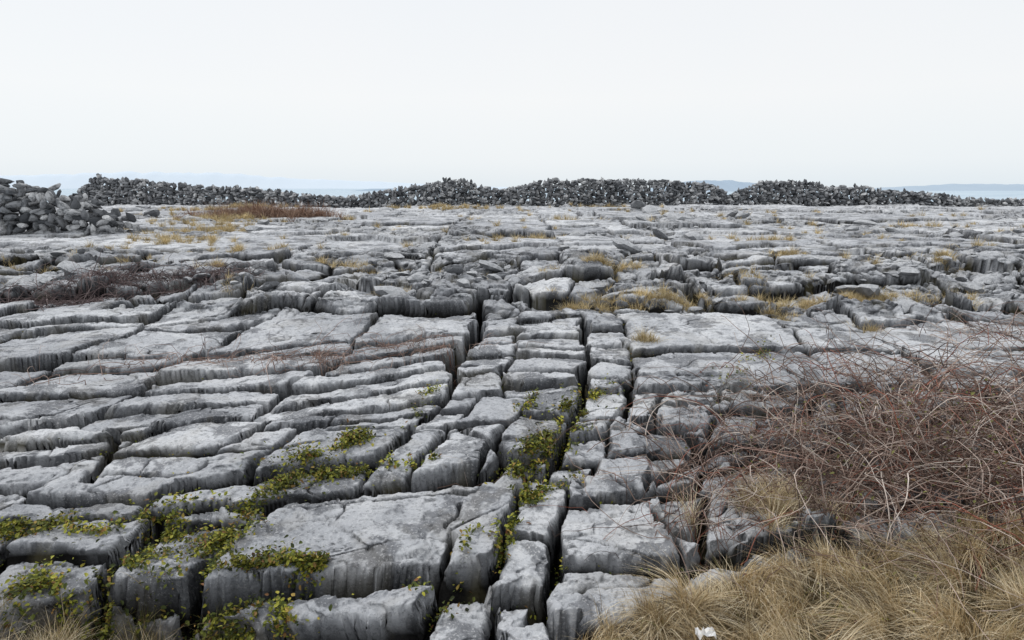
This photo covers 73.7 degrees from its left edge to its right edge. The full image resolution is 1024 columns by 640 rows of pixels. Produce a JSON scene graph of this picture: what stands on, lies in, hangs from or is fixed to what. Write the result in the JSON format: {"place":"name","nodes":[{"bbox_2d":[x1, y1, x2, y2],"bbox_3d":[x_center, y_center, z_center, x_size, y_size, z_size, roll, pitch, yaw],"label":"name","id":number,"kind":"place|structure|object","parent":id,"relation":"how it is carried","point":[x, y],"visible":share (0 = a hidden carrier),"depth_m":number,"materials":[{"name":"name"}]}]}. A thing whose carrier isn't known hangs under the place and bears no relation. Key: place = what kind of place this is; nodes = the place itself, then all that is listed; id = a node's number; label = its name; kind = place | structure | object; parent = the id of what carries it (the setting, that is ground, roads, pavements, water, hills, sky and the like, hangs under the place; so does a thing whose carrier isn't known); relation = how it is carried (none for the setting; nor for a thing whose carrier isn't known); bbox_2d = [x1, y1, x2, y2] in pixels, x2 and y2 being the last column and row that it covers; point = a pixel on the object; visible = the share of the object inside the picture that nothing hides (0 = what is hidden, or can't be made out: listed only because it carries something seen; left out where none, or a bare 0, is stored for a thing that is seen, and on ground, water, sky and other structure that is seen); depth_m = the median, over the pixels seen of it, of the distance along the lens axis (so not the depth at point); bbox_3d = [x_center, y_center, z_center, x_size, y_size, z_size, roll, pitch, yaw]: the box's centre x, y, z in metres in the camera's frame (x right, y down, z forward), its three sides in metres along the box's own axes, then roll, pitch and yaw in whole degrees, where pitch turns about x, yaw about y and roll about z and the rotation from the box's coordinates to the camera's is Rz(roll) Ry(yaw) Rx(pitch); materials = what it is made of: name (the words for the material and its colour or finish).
{"place":"outdoors","nodes":[
{"label":"outdoors","id":0,"kind":"place"},
{"bbox_2d":[0,171,533,188],"bbox_3d":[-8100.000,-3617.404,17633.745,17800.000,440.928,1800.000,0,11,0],"label":"distant hills","id":1,"kind":"structure","parent":0,"point":[79,180],"depth_m":17225.98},
{"bbox_2d":[356,188,468,190],"bbox_3d":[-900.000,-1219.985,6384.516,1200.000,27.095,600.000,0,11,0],"label":"distant island","id":2,"kind":"structure","parent":0,"point":[382,189],"depth_m":6249.67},
{"bbox_2d":[0,201,1023,639],"bbox_3d":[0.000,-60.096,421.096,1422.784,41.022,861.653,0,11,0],"label":"limestone pavement ground","id":3,"kind":"structure","parent":0,"point":[388,535],"depth_m":6.23,"materials":[{"name":"grey stone"}]},
{"bbox_2d":[0,178,139,235],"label":"dry stone wall","id":4,"kind":"structure","parent":3,"relation":"on","point":[36,210],"depth_m":16.55,"materials":[{"name":"stone"}]},
{"bbox_2d":[0,583,189,639],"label":"dry grass","id":5,"kind":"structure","parent":3,"relation":"on","point":[57,636],"depth_m":3.58,"materials":[{"name":"plant"}]},
{"bbox_2d":[0,248,266,311],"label":"bramble bush","id":6,"kind":"object","parent":3,"relation":"on","point":[73,302],"visible":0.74,"depth_m":10.09,"materials":[{"name":"brown plant"}]},
{"bbox_2d":[0,553,273,639],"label":"hollow grass","id":7,"kind":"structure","parent":3,"relation":"on","point":[145,625],"depth_m":3.76,"materials":[{"name":"plant"}]},
{"bbox_2d":[144,251,273,298],"bbox_3d":[-4.725,-0.572,10.584,2.004,0.912,1.748,0,11,0],"label":"bramble bush","id":8,"kind":"object","parent":3,"relation":"on","point":[222,270],"visible":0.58,"depth_m":10.60,"materials":[{"name":"brown plant"}]},
{"bbox_2d":[77,173,345,207],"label":"dry stone wall","id":9,"kind":"structure","parent":3,"relation":"on","point":[161,193],"depth_m":42.33,"materials":[{"name":"stone"}]},
{"bbox_2d":[4,312,453,393],"bbox_3d":[-3.398,0.463,6.918,5.722,0.731,1.754,-3,11,-16],"label":"bramble trailing","id":10,"kind":"object","parent":3,"relation":"on","point":[272,357],"visible":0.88,"depth_m":7.05,"materials":[{"name":"brown plant"}]},
{"bbox_2d":[170,198,347,221],"bbox_3d":[-8.995,-4.088,25.380,6.492,1.150,5.829,0,11,0],"label":"heather bush","id":11,"kind":"object","parent":3,"relation":"on","point":[257,211],"visible":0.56,"depth_m":24.44,"materials":[{"name":"brown plant"}]},
{"bbox_2d":[284,343,354,376],"bbox_3d":[-2.000,0.451,7.228,0.771,0.527,0.615,6,12,27],"label":"bramble shrub","id":12,"kind":"object","parent":3,"relation":"on","point":[322,360],"visible":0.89,"depth_m":7.12,"materials":[{"name":"brown plant"}]},
{"bbox_2d":[355,327,552,387],"bbox_3d":[-0.614,0.451,7.579,2.141,0.545,1.185,0,11,0],"label":"bramble trailing","id":13,"kind":"object","parent":3,"relation":"on","point":[430,348],"visible":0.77,"depth_m":7.46,"materials":[{"name":"brown plant"}]},
{"bbox_2d":[0,335,991,639],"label":"ivy","id":14,"kind":"object","parent":3,"relation":"on","point":[224,539],"visible":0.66,"depth_m":4.19,"materials":[{"name":"green plant"}]},
{"bbox_2d":[22,313,987,638],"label":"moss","id":15,"kind":"object","parent":3,"relation":"on","point":[560,555],"visible":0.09,"depth_m":4.07,"materials":[{"name":"green plant"}]},
{"bbox_2d":[0,200,1023,313],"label":"loose stones","id":16,"kind":"object","parent":3,"relation":"on","point":[867,290],"visible":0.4,"depth_m":11.28,"materials":[{"name":"stone"}]},
{"bbox_2d":[1,201,1023,344],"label":"dry grass tufts","id":17,"kind":"object","parent":3,"relation":"on","point":[224,219],"visible":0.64,"depth_m":12.61,"materials":[{"name":"plant"}]},
{"bbox_2d":[339,177,726,207],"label":"dry stone wall","id":18,"kind":"structure","parent":3,"relation":"on","point":[675,192],"depth_m":43.42,"materials":[{"name":"stone"}]},
{"bbox_2d":[694,627,716,639],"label":"paper litter","id":19,"kind":"object","parent":3,"relation":"on","point":[707,632],"visible":0.98,"depth_m":3.41,"materials":[{"name":"white paper"}]},
{"bbox_2d":[439,296,1023,637],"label":"bramble thicket","id":20,"kind":"object","parent":3,"relation":"on","point":[982,472],"visible":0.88,"depth_m":4.90,"materials":[{"name":"brown plant"}]},
{"bbox_2d":[654,466,873,557],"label":"dry grass","id":21,"kind":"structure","parent":3,"relation":"on","point":[778,506],"depth_m":4.46,"materials":[{"name":"plant"}]},
{"bbox_2d":[591,381,1023,613],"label":"bramble thicket","id":22,"kind":"object","parent":3,"relation":"on","point":[749,488],"visible":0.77,"depth_m":4.47,"materials":[{"name":"brown plant"}]},
{"bbox_2d":[725,179,1023,206],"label":"dry stone wall","id":23,"kind":"structure","parent":3,"relation":"on","point":[769,195],"depth_m":43.79,"materials":[{"name":"stone"}]},
{"bbox_2d":[892,301,1023,349],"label":"bramble bush","id":24,"kind":"object","parent":3,"relation":"on","point":[983,328],"visible":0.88,"depth_m":8.17,"materials":[{"name":"brown plant"}]},
{"bbox_2d":[0,0,1023,187],"label":"sky","id":25,"kind":"structure","parent":0,"point":[491,93],"materials":[{"name":"white"}]},
{"bbox_2d":[26,188,1023,201],"bbox_3d":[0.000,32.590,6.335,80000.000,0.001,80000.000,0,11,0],"label":"sea","id":26,"kind":"structure","parent":0,"point":[995,195],"depth_m":3726.10,"materials":[{"name":"liquid"}]},
{"bbox_2d":[643,180,816,191],"bbox_3d":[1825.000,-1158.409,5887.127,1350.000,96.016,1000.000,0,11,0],"label":"distant hills","id":27,"kind":"structure","parent":0,"point":[730,185],"depth_m":5667.84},
{"bbox_2d":[537,497,1023,639],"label":"dry grass","id":28,"kind":"structure","parent":0,"point":[704,605],"depth_m":3.69,"materials":[{"name":"plant"}]},
{"bbox_2d":[694,378,1017,560],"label":"loose stones","id":29,"kind":"object","parent":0,"point":[724,464],"visible":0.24,"depth_m":5.05,"materials":[{"name":"stone"}]},
{"bbox_2d":[861,184,1023,190],"bbox_3d":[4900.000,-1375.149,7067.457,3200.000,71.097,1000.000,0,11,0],"label":"distant hills","id":30,"kind":"structure","parent":0,"point":[981,187],"depth_m":6801.55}
]}

